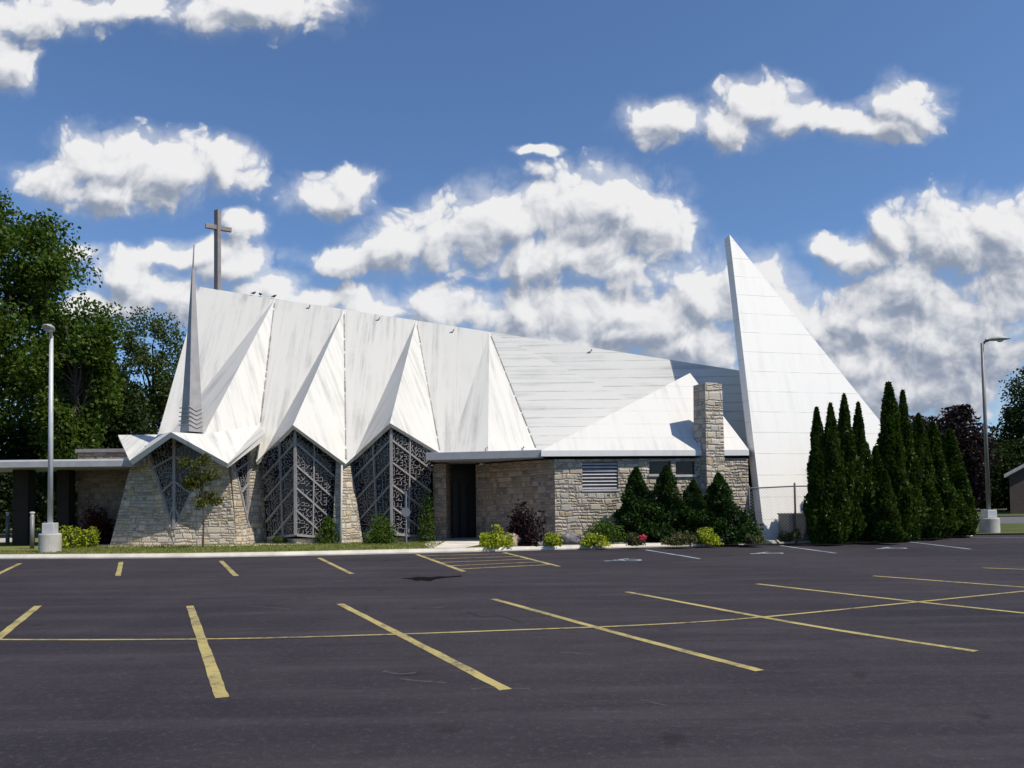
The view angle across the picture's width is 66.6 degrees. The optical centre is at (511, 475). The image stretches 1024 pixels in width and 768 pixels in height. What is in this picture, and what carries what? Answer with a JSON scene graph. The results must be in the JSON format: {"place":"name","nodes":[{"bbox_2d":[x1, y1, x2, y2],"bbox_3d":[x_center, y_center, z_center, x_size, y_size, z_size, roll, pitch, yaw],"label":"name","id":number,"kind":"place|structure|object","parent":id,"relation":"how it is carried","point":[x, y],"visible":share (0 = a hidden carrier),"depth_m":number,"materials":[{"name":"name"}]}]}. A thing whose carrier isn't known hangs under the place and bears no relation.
{"place":"outdoors","nodes":[
{"label":"outdoors","id":0,"kind":"place"},
{"bbox_2d":[0,534,37,542],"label":"path","id":1,"kind":"structure","parent":0,"point":[2,538],"depth_m":38.93,"materials":[{"name":"concrete"}]},
{"bbox_2d":[272,532,305,541],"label":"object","id":2,"kind":"object","parent":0,"point":[290,537],"visible":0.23,"depth_m":30.40,"materials":[{"name":"green plant"}]},
{"bbox_2d":[0,522,776,553],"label":"lawn","id":3,"kind":"structure","parent":0,"point":[8,547],"depth_m":27.50,"materials":[{"name":"green plant"}]},
{"bbox_2d":[5,512,9,544],"bbox_3d":[-21.046,2.213,32.551,0.176,1.381,0.180,-1,-2,0],"label":"bollard light","id":4,"kind":"object","parent":3,"relation":"on","point":[7,538],"visible":1,"depth_m":32.50,"materials":[{"name":"grey metal"}]},
{"bbox_2d":[30,512,34,548],"bbox_3d":[-17.748,2.042,28.854,0.176,1.381,0.180,-1,-2,0],"label":"bollard light","id":5,"kind":"object","parent":3,"relation":"on","point":[32,526],"visible":0.91,"depth_m":28.80,"materials":[{"name":"silver metal"}]},
{"bbox_2d":[0,472,77,531],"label":"hedge","id":6,"kind":"object","parent":3,"relation":"on","point":[6,502],"visible":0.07,"depth_m":39.56,"materials":[{"name":"green plant"}]},
{"bbox_2d":[38,324,61,552],"bbox_3d":[-15.413,-1.158,26.123,0.688,7.709,1.457,1,-2,-34],"label":"street lamp","id":7,"kind":"object","parent":3,"relation":"on","point":[49,538],"visible":0.95,"depth_m":26.32,"materials":[{"name":"metal"}]},
{"bbox_2d":[12,296,123,532],"bbox_3d":[-22.737,-2.905,40.283,4.800,12.514,4.464,-1,-2,0],"label":"broadleaf tree","id":8,"kind":"object","parent":3,"relation":"on","point":[85,358],"visible":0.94,"depth_m":39.73,"materials":[{"name":"green plant"}]},
{"bbox_2d":[0,459,141,545],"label":"covered walkway","id":9,"kind":"structure","parent":3,"relation":"on","point":[24,483],"depth_m":31.55,"materials":[{"name":"grey metal"}]},
{"bbox_2d":[35,439,106,508],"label":"broadleaf tree","id":10,"kind":"object","parent":3,"relation":"on","point":[55,477],"visible":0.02,"depth_m":42.72,"materials":[{"name":"green plant"}]},
{"bbox_2d":[58,525,86,548],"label":"lime shrub","id":11,"kind":"object","parent":3,"relation":"on","point":[68,540],"visible":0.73,"depth_m":28.76,"materials":[{"name":"green plant"}]},
{"bbox_2d":[77,526,100,547],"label":"lime shrub","id":12,"kind":"object","parent":3,"relation":"on","point":[91,539],"visible":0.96,"depth_m":29.04,"materials":[{"name":"green plant"}]},
{"bbox_2d":[78,502,115,543],"bbox_3d":[-17.048,1.972,32.174,1.651,1.798,1.711,-1,-2,0],"label":"red shrub","id":13,"kind":"object","parent":3,"relation":"on","point":[105,528],"visible":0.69,"depth_m":32.03,"materials":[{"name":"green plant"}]},
{"bbox_2d":[115,306,186,434],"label":"broadleaf tree","id":14,"kind":"object","parent":3,"relation":"on","point":[160,390],"visible":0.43,"depth_m":51.16,"materials":[{"name":"green plant"}]},
{"bbox_2d":[177,453,223,546],"bbox_3d":[-11.159,0.898,27.933,1.326,3.413,1.276,-1,-2,0],"label":"sapling","id":15,"kind":"object","parent":3,"relation":"on","point":[196,481],"visible":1,"depth_m":27.88,"materials":[{"name":"green plant"}]},
{"bbox_2d":[87,543,314,546],"bbox_3d":[-12.357,2.706,30.555,11.827,0.001,3.131,-1,-2,3],"label":"foundation strip","id":16,"kind":"object","parent":3,"relation":"on","point":[206,545],"visible":0.22,"depth_m":29.71,"materials":[{"name":"concrete"}]},
{"bbox_2d":[272,536,285,543],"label":"green shrub","id":17,"kind":"object","parent":16,"relation":"on","point":[278,539],"visible":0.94,"depth_m":30.08,"materials":[{"name":"green plant"}]},
{"bbox_2d":[315,515,339,543],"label":"evergreen shrub","id":18,"kind":"object","parent":16,"relation":"on","point":[327,525],"visible":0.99,"depth_m":29.79,"materials":[{"name":"green plant"}]},
{"bbox_2d":[0,541,444,553],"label":"grass","id":19,"kind":"structure","parent":3,"relation":"on","point":[97,550],"depth_m":27.01,"materials":[{"name":"green plant"}]},
{"bbox_2d":[362,514,398,544],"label":"green shrub","id":20,"kind":"object","parent":3,"relation":"on","point":[381,532],"visible":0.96,"depth_m":29.12,"materials":[{"name":"green plant"}]},
{"bbox_2d":[401,492,409,543],"bbox_3d":[-3.877,1.577,28.545,0.340,1.950,0.107,-1,-2,0],"label":"sign post","id":21,"kind":"object","parent":3,"relation":"on","point":[405,512],"visible":0.89,"depth_m":28.51,"materials":[{"name":"grey metal"}]},
{"bbox_2d":[416,488,436,541],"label":"climbing shrub","id":22,"kind":"object","parent":3,"relation":"on","point":[427,520],"visible":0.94,"depth_m":30.25,"materials":[{"name":"green plant"}]},
{"bbox_2d":[425,539,478,547],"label":"entrance walk","id":23,"kind":"structure","parent":3,"relation":"on","point":[456,543],"depth_m":28.30,"materials":[{"name":"concrete"}]},
{"bbox_2d":[479,524,514,548],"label":"lime shrub","id":24,"kind":"object","parent":3,"relation":"on","point":[499,539],"visible":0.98,"depth_m":26.01,"materials":[{"name":"green plant"}]},
{"bbox_2d":[535,539,770,545],"bbox_3d":[4.808,2.498,30.909,12.443,0.001,7.108,0,-2,-13],"label":"gravel bed","id":25,"kind":"object","parent":3,"relation":"on","point":[611,542],"visible":0.15,"depth_m":27.55,"materials":[{"name":"beige gravel"}]},
{"bbox_2d":[504,533,522,546],"bbox_3d":[-0.056,2.265,26.728,0.743,0.568,0.693,-2,-3,41],"label":"boulder","id":26,"kind":"object","parent":25,"relation":"on","point":[516,539],"visible":0.39,"depth_m":26.46,"materials":[{"name":"beige stone"}]},
{"bbox_2d":[506,499,546,546],"bbox_3d":[0.490,1.650,26.870,1.463,1.639,1.576,-1,-2,0],"label":"maroon shrub","id":27,"kind":"object","parent":25,"relation":"on","point":[522,529],"visible":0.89,"depth_m":26.68,"materials":[{"name":"purple plant"}]},
{"bbox_2d":[542,531,562,545],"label":"lime shrub","id":28,"kind":"object","parent":25,"relation":"on","point":[551,539],"visible":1,"depth_m":26.15,"materials":[{"name":"green plant"}]},
{"bbox_2d":[560,532,581,544],"bbox_3d":[2.051,2.253,27.198,0.810,0.573,0.605,-1,-2,0],"label":"boulder","id":29,"kind":"object","parent":25,"relation":"on","point":[567,538],"visible":0.66,"depth_m":26.95,"materials":[{"name":"grey stone"}]},
{"bbox_2d":[580,533,610,546],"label":"lime shrub","id":30,"kind":"object","parent":25,"relation":"on","point":[591,539],"visible":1,"depth_m":26.16,"materials":[{"name":"green plant"}]},
{"bbox_2d":[580,517,629,544],"bbox_3d":[3.283,1.942,27.180,1.902,0.975,1.662,-1,-2,0],"label":"green shrub","id":31,"kind":"object","parent":25,"relation":"on","point":[607,528],"visible":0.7,"depth_m":26.92,"materials":[{"name":"green plant"}]},
{"bbox_2d":[625,532,646,545],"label":"rose bush","id":32,"kind":"object","parent":25,"relation":"on","point":[631,540],"visible":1,"depth_m":26.02,"materials":[{"name":"green plant"}]},
{"bbox_2d":[612,466,666,541],"bbox_3d":[4.468,1.080,28.492,2.331,2.868,2.195,-1,-2,0],"label":"evergreen shrub","id":33,"kind":"object","parent":25,"relation":"on","point":[635,497],"visible":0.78,"depth_m":28.23,"materials":[{"name":"green plant"}]},
{"bbox_2d":[640,464,692,541],"bbox_3d":[5.738,1.033,28.226,2.258,2.904,2.283,-1,-2,0],"label":"evergreen shrub","id":34,"kind":"object","parent":25,"relation":"on","point":[668,502],"visible":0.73,"depth_m":27.90,"materials":[{"name":"green plant"}]},
{"bbox_2d":[669,479,717,541],"bbox_3d":[6.567,1.294,27.978,1.952,2.345,2.240,-1,-2,0],"label":"evergreen shrub","id":35,"kind":"object","parent":25,"relation":"on","point":[694,504],"visible":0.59,"depth_m":27.74,"materials":[{"name":"green plant"}]},
{"bbox_2d":[689,472,748,538],"bbox_3d":[7.561,1.158,27.894,2.427,2.591,2.388,-1,-2,0],"label":"evergreen shrub","id":36,"kind":"object","parent":25,"relation":"on","point":[718,497],"visible":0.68,"depth_m":27.50,"materials":[{"name":"green plant"}]},
{"bbox_2d":[777,513,808,539],"bbox_3d":[10.469,1.894,28.797,1.000,0.985,0.860,0,-2,-9],"label":"utility box","id":37,"kind":"object","parent":3,"relation":"on","point":[784,520],"visible":0.57,"depth_m":28.42,"materials":[{"name":"paint"}]},
{"bbox_2d":[941,428,974,536],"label":"cedar","id":38,"kind":"object","parent":3,"relation":"on","point":[958,479],"visible":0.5,"depth_m":30.73,"materials":[{"name":"green plant"}]},
{"bbox_2d":[0,0,1023,491],"label":"sky","id":39,"kind":"structure","parent":0,"point":[574,172],"materials":[{"name":"blue"}]},
{"bbox_2d":[975,516,1023,534],"bbox_3d":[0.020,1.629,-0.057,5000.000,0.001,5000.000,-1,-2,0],"label":"ground","id":40,"kind":"structure","parent":0,"point":[1004,533],"depth_m":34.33,"materials":[{"name":"green plant"}]},
{"bbox_2d":[0,402,57,522],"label":"broadleaf tree","id":41,"kind":"object","parent":40,"relation":"on","point":[16,453],"visible":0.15,"depth_m":48.22,"materials":[{"name":"green plant"}]},
{"bbox_2d":[0,188,131,449],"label":"broadleaf tree","id":42,"kind":"object","parent":40,"relation":"on","point":[36,277],"visible":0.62,"depth_m":42.91,"materials":[{"name":"green plant"}]},
{"bbox_2d":[24,364,159,474],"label":"broadleaf tree","id":43,"kind":"object","parent":40,"relation":"on","point":[130,420],"visible":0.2,"depth_m":45.69,"materials":[{"name":"green plant"}]},
{"bbox_2d":[0,535,1023,767],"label":"parking lot","id":44,"kind":"structure","parent":40,"relation":"on","point":[810,697],"depth_m":7.89,"materials":[{"name":"grey asphalt"}]},
{"bbox_2d":[0,563,21,573],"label":"stall line","id":45,"kind":"object","parent":44,"relation":"on","point":[9,568],"visible":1,"depth_m":20.87,"materials":[{"name":"yellow paint"}]},
{"bbox_2d":[0,606,40,638],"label":"stall line","id":46,"kind":"object","parent":44,"relation":"on","point":[13,625],"visible":1,"depth_m":11.04,"materials":[{"name":"yellow paint"}]},
{"bbox_2d":[115,562,122,575],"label":"stall line","id":47,"kind":"object","parent":44,"relation":"on","point":[119,569],"visible":1,"depth_m":20.08,"materials":[{"name":"yellow paint"}]},
{"bbox_2d":[186,606,228,697],"bbox_3d":[-3.804,1.979,9.537,0.120,0.001,6.658,0,-2,-25],"label":"stall line","id":48,"kind":"object","parent":44,"relation":"on","point":[216,681],"visible":1,"depth_m":8.14,"materials":[{"name":"yellow paint"}]},
{"bbox_2d":[219,561,238,575],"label":"stall line","id":49,"kind":"object","parent":44,"relation":"on","point":[228,568],"visible":1,"depth_m":19.96,"materials":[{"name":"yellow paint"}]},
{"bbox_2d":[318,558,353,573],"bbox_3d":[-4.761,2.387,20.784,0.130,0.001,5.972,0,-2,-21],"label":"stall line","id":50,"kind":"object","parent":44,"relation":"on","point":[336,566],"visible":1,"depth_m":20.19,"materials":[{"name":"yellow paint"}]},
{"bbox_2d":[382,670,415,673],"bbox_3d":[-1.086,1.873,7.394,0.372,0.001,0.130,-1,-2,18],"label":"scuff mark","id":51,"kind":"object","parent":44,"relation":"on","point":[397,673],"visible":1,"depth_m":7.36,"materials":[{"name":"asphalt"}]},
{"bbox_2d":[337,604,510,689],"bbox_3d":[-1.409,1.953,9.629,0.129,0.001,6.517,0,-2,-25],"label":"stall line","id":52,"kind":"object","parent":44,"relation":"on","point":[472,672],"visible":1,"depth_m":8.31,"materials":[{"name":"yellow paint"}]},
{"bbox_2d":[401,678,446,682],"bbox_3d":[-0.805,1.857,7.040,0.484,0.001,0.060,-2,-2,22],"label":"scuff mark","id":53,"kind":"object","parent":44,"relation":"on","point":[422,680],"visible":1,"depth_m":7.02,"materials":[{"name":"asphalt"}]},
{"bbox_2d":[401,575,460,580],"bbox_3d":[-1.769,2.212,16.840,0.971,0.001,1.412,-2,-2,33],"label":"wet patch","id":54,"kind":"object","parent":44,"relation":"on","point":[425,578],"visible":1,"depth_m":16.71,"materials":[{"name":"black asphalt"}]},
{"bbox_2d":[415,554,464,570],"bbox_3d":[-2.063,2.378,21.469,0.140,0.001,6.620,0,-2,-16],"label":"stall line","id":55,"kind":"object","parent":44,"relation":"on","point":[440,563],"visible":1,"depth_m":20.77,"materials":[{"name":"yellow paint"}]},
{"bbox_2d":[0,538,934,558],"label":"kerb","id":56,"kind":"structure","parent":44,"relation":"on","point":[232,554],"depth_m":24.92,"materials":[{"name":"concrete"}]},
{"bbox_2d":[440,559,521,562],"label":"hatch line","id":57,"kind":"object","parent":44,"relation":"on","point":[488,560],"visible":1,"depth_m":21.60,"materials":[{"name":"yellow paint"}]},
{"bbox_2d":[450,562,527,565],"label":"hatch line","id":58,"kind":"object","parent":44,"relation":"on","point":[496,563],"visible":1,"depth_m":20.37,"materials":[{"name":"yellow paint"}]},
{"bbox_2d":[468,612,519,621],"bbox_3d":[-0.269,1.988,10.969,1.263,0.001,0.256,-3,-3,43],"label":"sealed crack","id":59,"kind":"object","parent":44,"relation":"on","point":[490,616],"visible":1,"depth_m":10.98,"materials":[{"name":"black asphalt"}]},
{"bbox_2d":[469,687,529,689],"bbox_3d":[-0.106,1.837,6.718,0.526,0.001,0.098,-1,-2,0],"label":"scuff mark","id":60,"kind":"object","parent":44,"relation":"on","point":[494,687],"visible":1,"depth_m":6.71,"materials":[{"name":"asphalt"}]},
{"bbox_2d":[464,564,551,568],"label":"hatch line","id":61,"kind":"object","parent":44,"relation":"on","point":[506,566],"visible":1,"depth_m":19.48,"materials":[{"name":"yellow paint"}]},
{"bbox_2d":[0,591,1023,639],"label":"line","id":62,"kind":"object","parent":44,"relation":"on","point":[506,630],"visible":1,"depth_m":9.75,"materials":[{"name":"yellow paint"}]},
{"bbox_2d":[502,552,557,565],"bbox_3d":[0.455,2.375,22.247,0.140,0.001,5.897,0,-2,-14],"label":"stall line","id":63,"kind":"object","parent":44,"relation":"on","point":[531,559],"visible":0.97,"depth_m":21.82,"materials":[{"name":"yellow paint"}]},
{"bbox_2d":[492,599,762,670],"bbox_3d":[0.988,1.942,10.135,0.146,0.001,6.291,0,-2,-25],"label":"stall line","id":64,"kind":"object","parent":44,"relation":"on","point":[665,645],"visible":1,"depth_m":8.93,"materials":[{"name":"yellow paint"}]},
{"bbox_2d":[641,700,668,705],"bbox_3d":[1.123,1.803,6.182,0.032,0.001,0.269,1,-3,-44],"label":"scuff mark","id":65,"kind":"object","parent":44,"relation":"on","point":[654,702],"visible":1,"depth_m":6.19,"materials":[{"name":"asphalt"}]},
{"bbox_2d":[648,550,700,558],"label":"stall line","id":66,"kind":"object","parent":44,"relation":"on","point":[674,554],"visible":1,"depth_m":23.14,"materials":[{"name":"white paint"}]},
{"bbox_2d":[659,530,698,545],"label":"dull shrub","id":67,"kind":"object","parent":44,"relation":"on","point":[679,539],"visible":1,"depth_m":26.01,"materials":[{"name":"green plant"}]},
{"bbox_2d":[694,526,723,545],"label":"lime shrub","id":68,"kind":"object","parent":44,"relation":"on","point":[705,535],"visible":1,"depth_m":26.27,"materials":[{"name":"green plant"}]},
{"bbox_2d":[717,507,765,544],"bbox_3d":[7.960,1.748,27.168,1.741,1.294,1.408,-1,-2,0],"label":"broadleaf shrub","id":69,"kind":"object","parent":44,"relation":"on","point":[738,528],"visible":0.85,"depth_m":26.91,"materials":[{"name":"green plant"}]},
{"bbox_2d":[744,533,765,543],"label":"dull shrub","id":70,"kind":"object","parent":44,"relation":"on","point":[749,538],"visible":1,"depth_m":26.11,"materials":[{"name":"green plant"}]},
{"bbox_2d":[755,552,781,553],"bbox_3d":[7.616,2.317,23.164,1.117,0.001,0.763,1,-3,-44],"label":"wheelchair marking","id":71,"kind":"object","parent":44,"relation":"on","point":[768,552],"visible":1,"depth_m":23.43,"materials":[{"name":"white paint"}]},
{"bbox_2d":[777,528,801,541],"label":"dull shrub","id":72,"kind":"object","parent":44,"relation":"on","point":[795,534],"visible":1,"depth_m":27.04,"materials":[{"name":"green plant"}]},
{"bbox_2d":[748,482,832,543],"bbox_3d":[9.999,1.360,27.947,2.966,2.204,0.213,-1,-2,6],"label":"chain link fence","id":73,"kind":"object","parent":44,"relation":"on","point":[778,487],"visible":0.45,"depth_m":27.97,"materials":[{"name":"grey metal"}]},
{"bbox_2d":[627,592,978,651],"bbox_3d":[3.345,1.940,10.886,0.274,0.001,6.334,0,-2,-26],"label":"stall line","id":74,"kind":"object","parent":44,"relation":"on","point":[811,625],"visible":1,"depth_m":9.77,"materials":[{"name":"yellow paint"}]},
{"bbox_2d":[801,406,833,544],"bbox_3d":[10.534,-0.008,26.926,1.072,4.800,1.148,-1,-2,0],"label":"cedar","id":75,"kind":"object","parent":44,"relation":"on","point":[817,531],"visible":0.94,"depth_m":26.69,"materials":[{"name":"green plant"}]},
{"bbox_2d":[817,402,854,544],"bbox_3d":[11.030,-0.079,26.692,1.252,4.906,1.362,-1,-2,20],"label":"cedar","id":76,"kind":"object","parent":44,"relation":"on","point":[841,512],"visible":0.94,"depth_m":26.46,"materials":[{"name":"green plant"}]},
{"bbox_2d":[837,393,866,542],"bbox_3d":[11.866,-0.279,27.558,1.450,5.356,1.502,-1,-2,0],"label":"cedar","id":77,"kind":"object","parent":44,"relation":"on","point":[849,452],"visible":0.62,"depth_m":27.35,"materials":[{"name":"green plant"}]},
{"bbox_2d":[852,401,877,541],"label":"cedar","id":78,"kind":"object","parent":44,"relation":"on","point":[865,460],"visible":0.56,"depth_m":27.61,"materials":[{"name":"green plant"}]},
{"bbox_2d":[871,445,883,540],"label":"cedar","id":79,"kind":"object","parent":44,"relation":"on","point":[877,469],"visible":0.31,"depth_m":27.89,"materials":[{"name":"green plant"}]},
{"bbox_2d":[868,469,907,541],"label":"cedar","id":80,"kind":"object","parent":44,"relation":"on","point":[884,518],"visible":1,"depth_m":26.73,"materials":[{"name":"green plant"}]},
{"bbox_2d":[759,584,1023,612],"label":"stall line","id":81,"kind":"object","parent":44,"relation":"on","point":[896,599],"visible":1,"depth_m":12.27,"materials":[{"name":"yellow paint"}]},
{"bbox_2d":[877,547,905,548],"bbox_3d":[12.091,2.319,24.777,1.117,0.001,0.763,1,-3,-44],"label":"wheelchair marking","id":82,"kind":"object","parent":44,"relation":"on","point":[891,547],"visible":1,"depth_m":24.70,"materials":[{"name":"white paint"}]},
{"bbox_2d":[875,381,915,541],"bbox_3d":[13.688,-0.514,28.334,1.561,5.874,1.671,0,-2,-12],"label":"cedar","id":83,"kind":"object","parent":44,"relation":"on","point":[891,448],"visible":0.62,"depth_m":27.96,"materials":[{"name":"green plant"}]},
{"bbox_2d":[899,389,929,540],"bbox_3d":[14.564,-0.397,28.792,1.539,5.642,1.500,-1,-2,3],"label":"cedar","id":84,"kind":"object","parent":44,"relation":"on","point":[913,470],"visible":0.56,"depth_m":28.54,"materials":[{"name":"green plant"}]},
{"bbox_2d":[912,412,947,538],"bbox_3d":[15.397,0.011,29.538,1.678,4.810,1.738,-1,-2,19],"label":"cedar","id":85,"kind":"object","parent":44,"relation":"on","point":[934,527],"visible":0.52,"depth_m":29.06,"materials":[{"name":"green plant"}]},
{"bbox_2d":[905,541,966,548],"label":"stall line","id":86,"kind":"object","parent":44,"relation":"on","point":[938,545],"visible":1,"depth_m":25.93,"materials":[{"name":"white paint"}]},
{"bbox_2d":[926,420,962,537],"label":"cedar","id":87,"kind":"object","parent":44,"relation":"on","point":[948,500],"visible":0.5,"depth_m":29.67,"materials":[{"name":"green plant"}]},
{"bbox_2d":[879,576,1020,586],"bbox_3d":[8.544,2.001,14.435,0.121,0.001,3.944,1,-2,-34],"label":"stall line","id":88,"kind":"object","parent":44,"relation":"on","point":[952,581],"visible":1,"depth_m":14.79,"materials":[{"name":"yellow paint"}]},
{"bbox_2d":[963,467,980,535],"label":"cedar","id":89,"kind":"object","parent":44,"relation":"on","point":[969,496],"visible":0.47,"depth_m":30.70,"materials":[{"name":"green plant"}]},
{"bbox_2d":[75,209,972,545],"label":"church","id":90,"kind":"structure","parent":40,"relation":"on","point":[297,419],"depth_m":31.48,"materials":[{"name":"white paint"}]},
{"bbox_2d":[448,464,475,537],"bbox_3d":[-2.120,0.851,33.387,1.576,3.700,0.351,0,-2,-11],"label":"entrance door","id":91,"kind":"structure","parent":90,"relation":"in","point":[463,476],"depth_m":33.43,"materials":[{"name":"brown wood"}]},
{"bbox_2d":[649,462,669,473],"bbox_3d":[5.598,-0.276,29.745,0.857,0.474,0.050,0,-2,-6],"label":"window","id":92,"kind":"structure","parent":90,"relation":"in","point":[654,467],"depth_m":29.71,"materials":[{"name":"black glass"}]},
{"bbox_2d":[676,462,693,474],"bbox_3d":[6.580,-0.268,29.852,0.765,0.495,0.050,0,-2,-6],"label":"window","id":93,"kind":"structure","parent":90,"relation":"in","point":[682,468],"depth_m":29.83,"materials":[{"name":"black glass"}]},
{"bbox_2d":[909,404,1000,505],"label":"purple tree","id":94,"kind":"object","parent":40,"relation":"on","point":[969,443],"visible":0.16,"depth_m":50.34,"materials":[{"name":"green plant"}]},
{"bbox_2d":[978,336,1010,533],"bbox_3d":[21.251,-1.762,34.337,1.454,8.759,0.815,-2,-2,32],"label":"street lamp","id":95,"kind":"object","parent":40,"relation":"on","point":[989,522],"visible":0.9,"depth_m":34.40,"materials":[{"name":"metal"}]},
{"bbox_2d":[988,433,1023,510],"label":"broadleaf tree","id":96,"kind":"object","parent":40,"relation":"on","point":[1016,454],"visible":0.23,"depth_m":84.62,"materials":[{"name":"green plant"}]},
{"bbox_2d":[976,508,1023,515],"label":"lawn","id":97,"kind":"structure","parent":0,"point":[1003,512],"depth_m":73.20,"materials":[{"name":"green plant"}]},
{"bbox_2d":[975,448,1012,510],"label":"broadleaf tree","id":98,"kind":"object","parent":97,"relation":"on","point":[998,489],"visible":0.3,"depth_m":82.56,"materials":[{"name":"green plant"}]},
{"bbox_2d":[992,366,1023,447],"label":"broadleaf tree","id":99,"kind":"object","parent":97,"relation":"on","point":[1013,418],"visible":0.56,"depth_m":87.26,"materials":[{"name":"green plant"}]},
{"bbox_2d":[1004,464,1023,513],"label":"house","id":100,"kind":"structure","parent":97,"relation":"on","point":[1015,476],"depth_m":69.96,"materials":[{"name":"brown"}]},
{"bbox_2d":[977,517,1023,522],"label":"street","id":101,"kind":"structure","parent":0,"point":[1011,519],"depth_m":54.04,"materials":[{"name":"grey asphalt"}]}
]}

